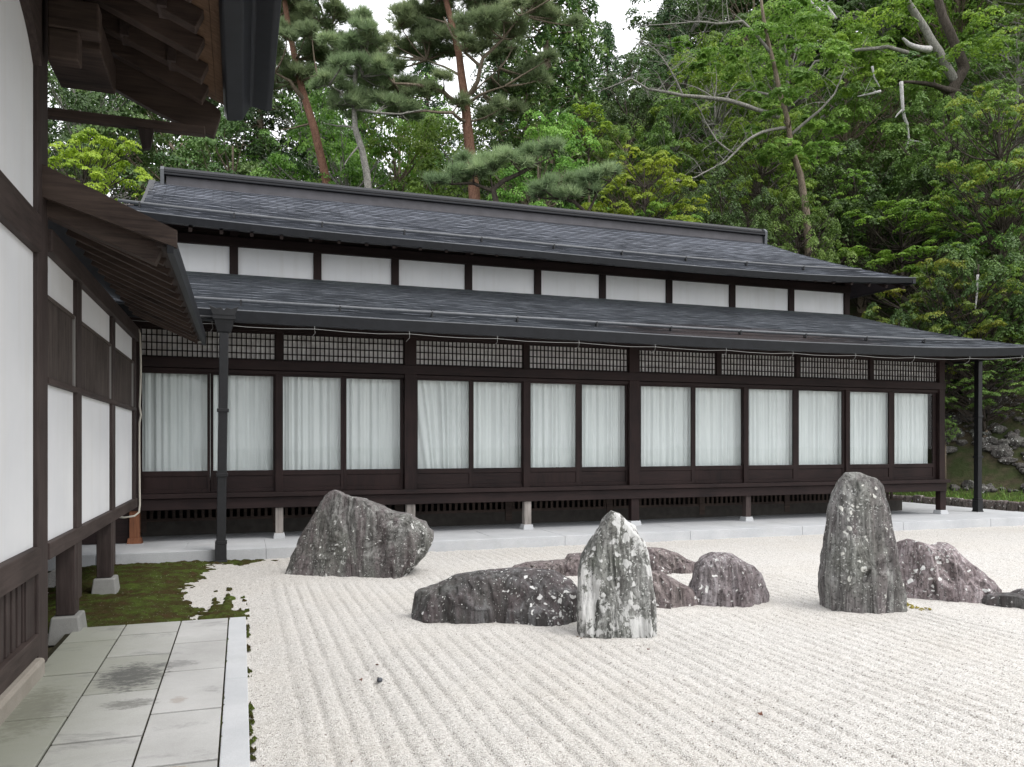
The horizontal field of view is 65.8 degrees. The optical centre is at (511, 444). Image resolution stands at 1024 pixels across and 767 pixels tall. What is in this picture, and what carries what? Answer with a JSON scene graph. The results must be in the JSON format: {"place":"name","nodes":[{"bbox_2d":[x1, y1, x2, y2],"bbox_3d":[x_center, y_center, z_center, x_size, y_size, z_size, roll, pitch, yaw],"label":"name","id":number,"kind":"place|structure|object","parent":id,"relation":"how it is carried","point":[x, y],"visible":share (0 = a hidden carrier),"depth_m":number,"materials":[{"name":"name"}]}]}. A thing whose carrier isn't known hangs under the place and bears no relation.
{"place":"outdoors","nodes":[
{"label":"outdoors","id":0,"kind":"place"},
{"bbox_2d":[0,618,227,766],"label":"pavement","id":1,"kind":"structure","parent":0,"point":[104,725],"depth_m":4.51,"materials":[{"name":"stone"}]},
{"bbox_2d":[48,0,857,196],"label":"sky","id":2,"kind":"structure","parent":0,"point":[614,9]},
{"bbox_2d":[48,525,1023,766],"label":"gravel","id":3,"kind":"structure","parent":0,"point":[686,696],"depth_m":5.27,"materials":[{"name":"gravel"}]},
{"bbox_2d":[48,559,277,632],"bbox_3d":[-3.781,1.546,8.405,2.690,0.109,4.034,0,0,-19],"label":"moss","id":4,"kind":"object","parent":3,"relation":"on","point":[149,593],"visible":0.63,"depth_m":7.84,"materials":[{"name":"plant"}]},
{"bbox_2d":[285,490,433,578],"bbox_3d":[-1.826,1.125,9.502,1.780,1.163,0.813,0,0,6],"label":"boulder","id":5,"kind":"object","parent":3,"relation":"on","point":[343,535],"visible":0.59,"depth_m":9.24,"materials":[{"name":"stone"}]},
{"bbox_2d":[411,567,576,626],"bbox_3d":[-0.102,1.402,7.051,1.581,0.608,0.710,0,0,0],"label":"boulder","id":6,"kind":"object","parent":3,"relation":"on","point":[529,596],"visible":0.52,"depth_m":6.83,"materials":[{"name":"stone"}]},
{"bbox_2d":[576,511,656,638],"bbox_3d":[0.857,1.120,6.459,0.655,1.161,0.471,0,0,0],"label":"standing stone","id":7,"kind":"object","parent":3,"relation":"on","point":[616,597],"visible":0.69,"depth_m":6.33,"materials":[{"name":"stone"}]},
{"bbox_2d":[647,547,695,574],"bbox_3d":[1.931,1.480,9.635,0.740,0.454,0.656,0,0,0],"label":"flat rock","id":8,"kind":"object","parent":3,"relation":"on","point":[665,561],"visible":0.44,"depth_m":9.45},
{"bbox_2d":[652,571,698,608],"bbox_3d":[1.510,1.461,7.642,0.564,0.492,0.537,0,0,0],"label":"flat rock","id":9,"kind":"object","parent":3,"relation":"on","point":[669,592],"visible":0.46,"depth_m":7.50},
{"bbox_2d":[688,552,769,607],"bbox_3d":[2.108,1.379,7.694,0.831,0.664,0.568,0,0,0],"label":"boulder","id":10,"kind":"object","parent":3,"relation":"on","point":[723,579],"visible":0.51,"depth_m":7.54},
{"bbox_2d":[818,472,907,613],"bbox_3d":[3.300,0.979,7.453,0.748,1.443,0.593,0,0,0],"label":"standing stone","id":11,"kind":"object","parent":3,"relation":"on","point":[859,571],"visible":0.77,"depth_m":7.25,"materials":[{"name":"stone"}]},
{"bbox_2d":[897,539,1001,602],"bbox_3d":[4.398,1.337,8.057,1.056,0.754,0.816,0,0,0],"label":"boulder","id":12,"kind":"object","parent":3,"relation":"on","point":[945,571],"visible":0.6,"depth_m":7.84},
{"bbox_2d":[48,32,1023,651],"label":"ground","id":13,"kind":"structure","parent":0,"point":[960,470],"depth_m":20.35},
{"bbox_2d":[48,127,154,203],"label":"maple tree","id":14,"kind":"object","parent":13,"relation":"on","point":[87,155],"visible":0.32,"depth_m":16.76,"materials":[{"name":"green plant"}]},
{"bbox_2d":[48,62,170,204],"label":"broadleaf tree","id":15,"kind":"object","parent":13,"relation":"on","point":[86,98],"visible":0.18,"depth_m":26.23,"materials":[{"name":"green plant"}]},
{"bbox_2d":[42,164,205,645],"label":"wing","id":16,"kind":"structure","parent":13,"relation":"on","point":[102,249],"depth_m":6.47,"materials":[{"name":"paint"}]},
{"bbox_2d":[48,295,74,385],"bbox_3d":[-3.359,-0.742,5.848,0.072,0.564,1.008,0,0,-19],"label":"lattice window","id":17,"kind":"structure","parent":16,"relation":"in","point":[61,322],"depth_m":5.87,"materials":[{"name":"brown wood"}]},
{"bbox_2d":[82,322,110,398],"bbox_3d":[-3.856,-0.742,7.298,0.072,0.564,1.643,0,0,-19],"label":"lattice window","id":18,"kind":"structure","parent":16,"relation":"in","point":[96,350],"depth_m":7.25,"materials":[{"name":"brown wood"}]},
{"bbox_2d":[115,347,132,406],"bbox_3d":[-4.441,-0.742,9.006,0.072,0.564,1.553,0,0,-19],"label":"lattice window","id":19,"kind":"structure","parent":16,"relation":"in","point":[123,364],"depth_m":8.99,"materials":[{"name":"brown wood"}]},
{"bbox_2d":[0,0,281,724],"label":"hall","id":20,"kind":"structure","parent":13,"relation":"on","point":[176,63],"depth_m":5.21,"materials":[{"name":"brown wood"}]},
{"bbox_2d":[55,96,266,200],"bbox_3d":[-12.138,-5.431,28.227,7.223,14.844,7.387,0,0,-2],"label":"broadleaf tree","id":21,"kind":"object","parent":13,"relation":"on","point":[161,143],"visible":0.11,"depth_m":26.92,"materials":[{"name":"green plant"}]},
{"bbox_2d":[139,106,320,200],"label":"broadleaf tree","id":22,"kind":"object","parent":13,"relation":"on","point":[214,144],"visible":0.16,"depth_m":25.12,"materials":[{"name":"green plant"}]},
{"bbox_2d":[219,617,249,766],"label":"kerb","id":23,"kind":"structure","parent":13,"relation":"on","point":[235,749],"depth_m":4.49,"materials":[{"name":"stone"}]},
{"bbox_2d":[220,38,306,180],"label":"cedar tree","id":24,"kind":"object","parent":13,"relation":"on","point":[261,122],"visible":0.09,"depth_m":30.61,"materials":[{"name":"green plant"}]},
{"bbox_2d":[201,62,393,188],"bbox_3d":[-8.069,-6.529,31.480,8.615,17.054,7.974,0,0,39],"label":"broadleaf tree","id":25,"kind":"object","parent":13,"relation":"on","point":[317,99],"visible":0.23,"depth_m":30.70,"materials":[{"name":"green plant"}]},
{"bbox_2d":[273,0,356,183],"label":"pine tree","id":26,"kind":"object","parent":13,"relation":"on","point":[304,19],"visible":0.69,"depth_m":23.89,"materials":[{"name":"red plant"}]},
{"bbox_2d":[261,106,420,189],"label":"broadleaf tree","id":27,"kind":"object","parent":13,"relation":"on","point":[349,172],"visible":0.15,"depth_m":25.02,"materials":[{"name":"green plant"}]},
{"bbox_2d":[304,1,427,187],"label":"pine tree","id":28,"kind":"object","parent":13,"relation":"on","point":[350,58],"visible":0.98,"depth_m":21.76,"materials":[{"name":"green plant"}]},
{"bbox_2d":[280,72,483,198],"bbox_3d":[-5.024,-7.020,32.776,8.707,16.969,8.512,0,0,-12],"label":"broadleaf tree","id":29,"kind":"object","parent":13,"relation":"on","point":[400,122],"visible":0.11,"depth_m":31.91,"materials":[{"name":"green plant"}]},
{"bbox_2d":[313,114,482,199],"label":"broadleaf tree","id":30,"kind":"object","parent":13,"relation":"on","point":[425,162],"visible":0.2,"depth_m":24.62,"materials":[{"name":"green plant"}]},
{"bbox_2d":[354,0,587,199],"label":"pine tree","id":31,"kind":"object","parent":13,"relation":"on","point":[430,30],"visible":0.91,"depth_m":22.78,"materials":[{"name":"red plant"}]},
{"bbox_2d":[397,108,549,204],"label":"broadleaf tree","id":32,"kind":"object","parent":13,"relation":"on","point":[492,125],"visible":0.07,"depth_m":27.14,"materials":[{"name":"green plant"}]},
{"bbox_2d":[418,133,568,201],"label":"pine tree","id":33,"kind":"object","parent":13,"relation":"on","point":[482,166],"visible":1,"depth_m":19.27,"materials":[{"name":"green plant"}]},
{"bbox_2d":[452,1,540,196],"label":"cedar tree","id":34,"kind":"object","parent":13,"relation":"on","point":[494,68],"visible":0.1,"depth_m":32.62,"materials":[{"name":"green plant"}]},
{"bbox_2d":[492,50,561,207],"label":"cedar tree","id":35,"kind":"object","parent":13,"relation":"on","point":[514,140],"visible":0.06,"depth_m":23.80,"materials":[{"name":"green plant"}]},
{"bbox_2d":[48,502,1023,570],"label":"stone terrace","id":36,"kind":"structure","parent":13,"relation":"on","point":[266,545],"depth_m":12.76,"materials":[{"name":"stone"}]},
{"bbox_2d":[82,166,1023,544],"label":"temple hall","id":37,"kind":"structure","parent":36,"relation":"on","point":[408,290],"depth_m":13.72,"materials":[{"name":"brown wood"}]},
{"bbox_2d":[141,371,209,493],"bbox_3d":[-4.862,-0.174,11.461,0.920,1.752,0.036,0,0,-19],"label":"sliding door","id":38,"kind":"structure","parent":37,"relation":"in","point":[152,482],"depth_m":11.47,"materials":[{"name":"brown wood"}]},
{"bbox_2d":[142,373,216,479],"bbox_3d":[-4.883,-0.290,11.580,1.067,1.640,0.058,0,0,-19],"label":"curtain","id":39,"kind":"object","parent":37,"relation":"hanging from","point":[174,422],"visible":0.76,"depth_m":11.59,"materials":[{"name":"fabric"}]},
{"bbox_2d":[200,305,238,562],"bbox_3d":[-4.008,-0.117,10.382,0.808,3.394,0.230,0,0,-19],"label":"rain pipe","id":40,"kind":"object","parent":37,"relation":"attached to","point":[222,319],"visible":0.93,"depth_m":10.39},
{"bbox_2d":[211,373,274,491],"bbox_3d":[-3.985,-0.174,11.797,0.944,1.752,0.036,0,0,-19],"label":"sliding door","id":41,"kind":"structure","parent":37,"relation":"in","point":[237,480],"depth_m":11.80,"materials":[{"name":"brown wood"}]},
{"bbox_2d":[217,375,272,469],"bbox_3d":[-4.016,-0.290,11.937,1.042,1.640,0.060,0,0,-19],"label":"curtain","id":42,"kind":"object","parent":37,"relation":"hanging from","point":[250,427],"visible":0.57,"depth_m":11.97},
{"bbox_2d":[283,375,343,490],"bbox_3d":[-3.063,-0.174,12.077,0.970,1.752,0.036,0,0,-19],"label":"sliding door","id":43,"kind":"structure","parent":37,"relation":"in","point":[293,480],"depth_m":12.11,"materials":[{"name":"brown wood"}]},
{"bbox_2d":[283,377,347,469],"bbox_3d":[-3.063,-0.290,12.206,1.062,1.640,0.072,0,0,-19],"label":"curtain","id":44,"kind":"object","parent":37,"relation":"hanging from","point":[311,423],"visible":0.75,"depth_m":12.20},
{"bbox_2d":[344,377,402,489],"bbox_3d":[-2.170,-0.174,12.419,0.929,1.752,0.036,0,0,-19],"label":"sliding door","id":45,"kind":"structure","parent":37,"relation":"in","point":[354,479],"depth_m":12.41,"materials":[{"name":"brown wood"}]},
{"bbox_2d":[348,379,399,468],"bbox_3d":[-2.190,-0.290,12.564,1.040,1.640,0.057,0,0,-19],"label":"curtain","id":46,"kind":"object","parent":37,"relation":"hanging from","point":[373,423],"visible":0.75,"depth_m":12.56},
{"bbox_2d":[418,380,468,468],"bbox_3d":[-1.113,-0.290,12.870,1.047,1.640,0.097,0,0,-19],"label":"curtain","id":47,"kind":"object","parent":37,"relation":"hanging from","point":[443,424],"visible":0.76,"depth_m":12.88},
{"bbox_2d":[417,378,470,488],"bbox_3d":[-1.106,-0.174,12.747,0.935,1.752,0.036,0,0,-19],"label":"sliding door","id":48,"kind":"structure","parent":37,"relation":"in","point":[436,477],"depth_m":12.75,"materials":[{"name":"brown wood"}]},
{"bbox_2d":[471,380,522,487],"bbox_3d":[-0.224,-0.174,13.085,0.942,1.752,0.036,0,0,-19],"label":"sliding door","id":49,"kind":"structure","parent":37,"relation":"in","point":[480,477],"depth_m":13.06,"materials":[{"name":"brown wood"}]},
{"bbox_2d":[474,382,520,467],"bbox_3d":[-0.257,-0.290,13.225,1.028,1.640,0.069,0,0,-19],"label":"curtain","id":50,"kind":"object","parent":37,"relation":"hanging from","point":[497,425],"visible":0.67,"depth_m":13.23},
{"bbox_2d":[531,383,574,467],"bbox_3d":[0.687,-0.290,13.483,1.022,1.640,0.080,0,0,-19],"label":"curtain","id":51,"kind":"object","parent":37,"relation":"hanging from","point":[552,425],"visible":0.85,"depth_m":13.48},
{"bbox_2d":[530,382,578,486],"bbox_3d":[0.690,-0.174,13.362,0.956,1.752,0.036,0,0,-19],"label":"sliding door","id":52,"kind":"structure","parent":37,"relation":"in","point":[539,476],"depth_m":13.39,"materials":[{"name":"brown wood"}]},
{"bbox_2d":[579,383,626,485],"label":"sliding door","id":53,"kind":"structure","parent":37,"relation":"in","point":[587,475],"depth_m":13.67,"materials":[{"name":"brown wood"}]},
{"bbox_2d":[582,385,624,466],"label":"curtain","id":54,"kind":"object","parent":37,"relation":"hanging from","point":[603,425],"visible":0.72,"depth_m":13.86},
{"bbox_2d":[641,386,690,465],"bbox_3d":[2.725,-0.290,14.189,1.214,1.640,0.078,0,0,-19],"label":"curtain","id":55,"kind":"object","parent":37,"relation":"hanging from","point":[665,426],"visible":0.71,"depth_m":14.20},
{"bbox_2d":[640,385,693,484],"bbox_3d":[2.738,-0.174,14.063,1.110,1.752,0.036,0,0,-19],"label":"sliding door","id":56,"kind":"structure","parent":37,"relation":"in","point":[648,474],"depth_m":14.08,"materials":[{"name":"brown wood"}]},
{"bbox_2d":[696,388,740,465],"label":"curtain","id":57,"kind":"object","parent":37,"relation":"hanging from","point":[718,426],"visible":0.71,"depth_m":14.62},
{"bbox_2d":[694,386,742,482],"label":"sliding door","id":58,"kind":"structure","parent":37,"relation":"in","point":[729,473],"depth_m":14.45,"materials":[{"name":"brown wood"}]},
{"bbox_2d":[749,389,791,464],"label":"curtain","id":59,"kind":"object","parent":37,"relation":"hanging from","point":[770,427],"visible":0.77,"depth_m":14.93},
{"bbox_2d":[749,388,796,482],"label":"sliding door","id":60,"kind":"structure","parent":37,"relation":"in","point":[757,473],"depth_m":14.85,"materials":[{"name":"brown wood"}]},
{"bbox_2d":[799,391,839,464],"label":"curtain","id":61,"kind":"object","parent":37,"relation":"hanging from","point":[818,427],"visible":0.67,"depth_m":15.34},
{"bbox_2d":[797,389,844,481],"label":"sliding door","id":62,"kind":"structure","parent":37,"relation":"in","point":[829,472],"depth_m":15.21,"materials":[{"name":"brown wood"}]},
{"bbox_2d":[839,392,887,463],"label":"curtain","id":63,"kind":"object","parent":37,"relation":"hanging from","point":[868,427],"visible":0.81,"depth_m":15.66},
{"bbox_2d":[850,390,891,479],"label":"sliding door","id":64,"kind":"structure","parent":37,"relation":"in","point":[879,471],"depth_m":15.62,"materials":[{"name":"brown wood"}]},
{"bbox_2d":[894,393,927,463],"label":"curtain","id":65,"kind":"object","parent":37,"relation":"hanging from","point":[910,428],"visible":0.69,"depth_m":16.09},
{"bbox_2d":[892,392,935,479],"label":"sliding door","id":66,"kind":"structure","parent":37,"relation":"in","point":[899,471],"depth_m":15.95,"materials":[{"name":"brown wood"}]},
{"bbox_2d":[972,359,983,511],"bbox_3d":[9.767,-0.180,16.609,0.169,3.240,0.169,0,0,-19],"label":"rain pipe","id":67,"kind":"object","parent":37,"relation":"attached to","point":[977,502],"visible":0.91,"depth_m":16.57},
{"bbox_2d":[486,108,609,210],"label":"broadleaf tree","id":68,"kind":"object","parent":13,"relation":"on","point":[563,162],"visible":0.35,"depth_m":22.05,"materials":[{"name":"green plant"}]},
{"bbox_2d":[488,0,610,209],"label":"cedar tree","id":69,"kind":"object","parent":13,"relation":"on","point":[546,37],"visible":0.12,"depth_m":26.62,"materials":[{"name":"green plant"}]},
{"bbox_2d":[522,158,625,210],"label":"pine tree","id":70,"kind":"object","parent":13,"relation":"on","point":[573,184],"visible":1,"depth_m":18.81,"materials":[{"name":"green plant"}]},
{"bbox_2d":[553,0,618,208],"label":"cedar tree","id":71,"kind":"object","parent":13,"relation":"on","point":[585,91],"visible":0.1,"depth_m":27.66,"materials":[{"name":"green plant"}]},
{"bbox_2d":[566,102,612,202],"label":"maple tree","id":72,"kind":"object","parent":13,"relation":"on","point":[584,115],"visible":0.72,"depth_m":23.88,"materials":[{"name":"green plant"}]},
{"bbox_2d":[539,20,659,142],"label":"broadleaf tree","id":73,"kind":"object","parent":13,"relation":"on","point":[628,69],"visible":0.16,"depth_m":37.33,"materials":[{"name":"green plant"}]},
{"bbox_2d":[593,23,631,208],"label":"cedar tree","id":74,"kind":"object","parent":13,"relation":"on","point":[608,61],"visible":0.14,"depth_m":35.77,"materials":[{"name":"green plant"}]},
{"bbox_2d":[562,123,675,216],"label":"broadleaf tree","id":75,"kind":"object","parent":13,"relation":"on","point":[616,152],"visible":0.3,"depth_m":26.76,"materials":[{"name":"green plant"}]},
{"bbox_2d":[589,72,683,209],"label":"broadleaf tree","id":76,"kind":"object","parent":13,"relation":"on","point":[624,116],"visible":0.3,"depth_m":29.17,"materials":[{"name":"green plant"}]},
{"bbox_2d":[577,144,709,222],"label":"maple tree","id":77,"kind":"object","parent":13,"relation":"on","point":[652,179],"visible":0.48,"depth_m":20.65,"materials":[{"name":"green plant"}]},
{"bbox_2d":[633,0,697,217],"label":"cedar tree","id":78,"kind":"object","parent":13,"relation":"on","point":[672,6],"visible":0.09,"depth_m":33.84,"materials":[{"name":"green plant"}]},
{"bbox_2d":[598,89,747,220],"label":"broadleaf tree","id":79,"kind":"object","parent":13,"relation":"on","point":[668,146],"visible":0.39,"depth_m":27.16,"materials":[{"name":"green plant"}]},
{"bbox_2d":[622,36,736,199],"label":"broadleaf tree","id":80,"kind":"object","parent":13,"relation":"on","point":[647,72],"visible":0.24,"depth_m":31.73,"materials":[{"name":"green plant"}]},
{"bbox_2d":[613,0,758,136],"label":"broadleaf tree","id":81,"kind":"object","parent":13,"relation":"on","point":[711,4],"visible":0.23,"depth_m":40.42,"materials":[{"name":"green plant"}]},
{"bbox_2d":[648,30,786,221],"bbox_3d":[7.272,-8.604,28.186,4.709,11.505,5.088,0,0,43],"label":"broadleaf tree","id":82,"kind":"object","parent":13,"relation":"on","point":[722,118],"visible":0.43,"depth_m":27.71,"materials":[{"name":"green plant"}]},
{"bbox_2d":[587,0,862,256],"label":"bare branched tree","id":83,"kind":"object","parent":13,"relation":"on","point":[792,149],"visible":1,"depth_m":23.10,"materials":[{"name":"green plant"}]},
{"bbox_2d":[672,164,779,243],"bbox_3d":[6.013,-2.970,22.347,3.010,9.485,2.898,0,0,0],"label":"evergreen shrub","id":84,"kind":"object","parent":13,"relation":"on","point":[720,218],"visible":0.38,"depth_m":21.75,"materials":[{"name":"green plant"}]},
{"bbox_2d":[693,105,828,245],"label":"maple tree","id":85,"kind":"object","parent":13,"relation":"on","point":[759,170],"visible":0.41,"depth_m":25.61,"materials":[{"name":"green plant"}]},
{"bbox_2d":[678,0,857,145],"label":"broadleaf tree","id":86,"kind":"object","parent":13,"relation":"on","point":[729,2],"visible":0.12,"depth_m":43.40,"materials":[{"name":"green plant"}]},
{"bbox_2d":[688,0,905,251],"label":"broadleaf tree","id":87,"kind":"object","parent":13,"relation":"on","point":[769,79],"visible":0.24,"depth_m":29.71,"materials":[{"name":"green plant"}]},
{"bbox_2d":[749,188,856,266],"bbox_3d":[8.232,-3.298,23.095,3.248,8.283,3.071,0,0,5],"label":"evergreen shrub","id":88,"kind":"object","parent":13,"relation":"on","point":[825,255],"visible":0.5,"depth_m":22.54,"materials":[{"name":"green plant"}]},
{"bbox_2d":[769,140,876,257],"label":"maple tree","id":89,"kind":"object","parent":13,"relation":"on","point":[841,190],"visible":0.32,"depth_m":26.44,"materials":[{"name":"green plant"}]},
{"bbox_2d":[773,25,927,264],"bbox_3d":[12.495,-9.685,29.757,5.953,11.629,6.088,0,0,-23],"label":"broadleaf tree","id":90,"kind":"object","parent":13,"relation":"on","point":[854,87],"visible":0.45,"depth_m":28.62,"materials":[{"name":"green plant"}]},
{"bbox_2d":[783,0,944,152],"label":"broadleaf tree","id":91,"kind":"object","parent":13,"relation":"on","point":[865,6],"visible":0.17,"depth_m":40.27,"materials":[{"name":"green plant"}]},
{"bbox_2d":[783,138,947,312],"bbox_3d":[11.790,-6.930,26.756,5.278,6.137,5.083,0,0,12],"label":"maple tree","id":92,"kind":"object","parent":13,"relation":"on","point":[861,305],"visible":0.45,"depth_m":25.65,"materials":[{"name":"green plant"}]},
{"bbox_2d":[820,70,980,248],"bbox_3d":[14.133,-9.602,29.734,6.250,8.141,6.393,0,0,-29],"label":"broadleaf tree","id":93,"kind":"object","parent":13,"relation":"on","point":[932,93],"visible":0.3,"depth_m":28.52,"materials":[{"name":"green plant"}]},
{"bbox_2d":[816,198,991,322],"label":"maple tree","id":94,"kind":"object","parent":13,"relation":"on","point":[905,262],"visible":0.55,"depth_m":24.30,"materials":[{"name":"green plant"}]},
{"bbox_2d":[794,0,1023,243],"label":"forked tree","id":95,"kind":"object","parent":13,"relation":"on","point":[950,73],"visible":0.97,"depth_m":27.55,"materials":[{"name":"green plant"}]},
{"bbox_2d":[852,46,1008,192],"bbox_3d":[17.136,-12.211,32.941,6.548,7.861,6.697,0,0,31],"label":"broadleaf tree","id":96,"kind":"object","parent":13,"relation":"on","point":[911,53],"visible":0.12,"depth_m":32.06,"materials":[{"name":"green plant"}]},
{"bbox_2d":[855,143,1014,261],"bbox_3d":[14.533,-5.225,27.172,5.174,9.930,4.893,0,0,-30],"label":"evergreen shrub","id":97,"kind":"object","parent":13,"relation":"on","point":[891,188],"visible":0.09,"depth_m":26.30,"materials":[{"name":"green plant"}]},
{"bbox_2d":[861,258,1023,413],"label":"maple tree","id":98,"kind":"object","parent":13,"relation":"on","point":[922,317],"visible":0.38,"depth_m":20.96,"materials":[{"name":"green plant"}]},
{"bbox_2d":[869,0,1023,104],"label":"broadleaf tree","id":99,"kind":"object","parent":13,"relation":"on","point":[933,21],"visible":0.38,"depth_m":37.03,"materials":[{"name":"green plant"}]},
{"bbox_2d":[880,91,1023,264],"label":"broadleaf tree","id":100,"kind":"object","parent":13,"relation":"on","point":[972,126],"visible":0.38,"depth_m":26.14,"materials":[{"name":"green plant"}]},
{"bbox_2d":[885,493,1023,511],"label":"stone edging","id":101,"kind":"object","parent":13,"relation":"on","point":[1005,505],"visible":0.32,"depth_m":18.19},
{"bbox_2d":[913,231,1023,393],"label":"evergreen shrub","id":102,"kind":"object","parent":13,"relation":"on","point":[974,264],"visible":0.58,"depth_m":20.66,"materials":[{"name":"green plant"}]},
{"bbox_2d":[918,82,1023,313],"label":"maple tree","id":103,"kind":"object","parent":13,"relation":"on","point":[1016,164],"visible":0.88,"depth_m":22.81,"materials":[{"name":"green plant"}]},
{"bbox_2d":[921,174,1023,313],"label":"evergreen shrub","id":104,"kind":"object","parent":13,"relation":"on","point":[992,233],"visible":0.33,"depth_m":23.35,"materials":[{"name":"green plant"}]},
{"bbox_2d":[930,11,1023,188],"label":"broadleaf tree","id":105,"kind":"object","parent":13,"relation":"on","point":[1017,53],"visible":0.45,"depth_m":30.18,"materials":[{"name":"green plant"}]},
{"bbox_2d":[945,337,1023,436],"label":"maple tree","id":106,"kind":"object","parent":13,"relation":"on","point":[989,395],"visible":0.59,"depth_m":20.27,"materials":[{"name":"green plant"}]},
{"bbox_2d":[945,358,1023,492],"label":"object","id":107,"kind":"object","parent":13,"relation":"on","point":[1001,450],"visible":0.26,"depth_m":20.19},
{"bbox_2d":[953,0,1023,67],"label":"broadleaf tree","id":108,"kind":"object","parent":13,"relation":"on","point":[1010,3],"visible":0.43,"depth_m":34.93,"materials":[{"name":"green plant"}]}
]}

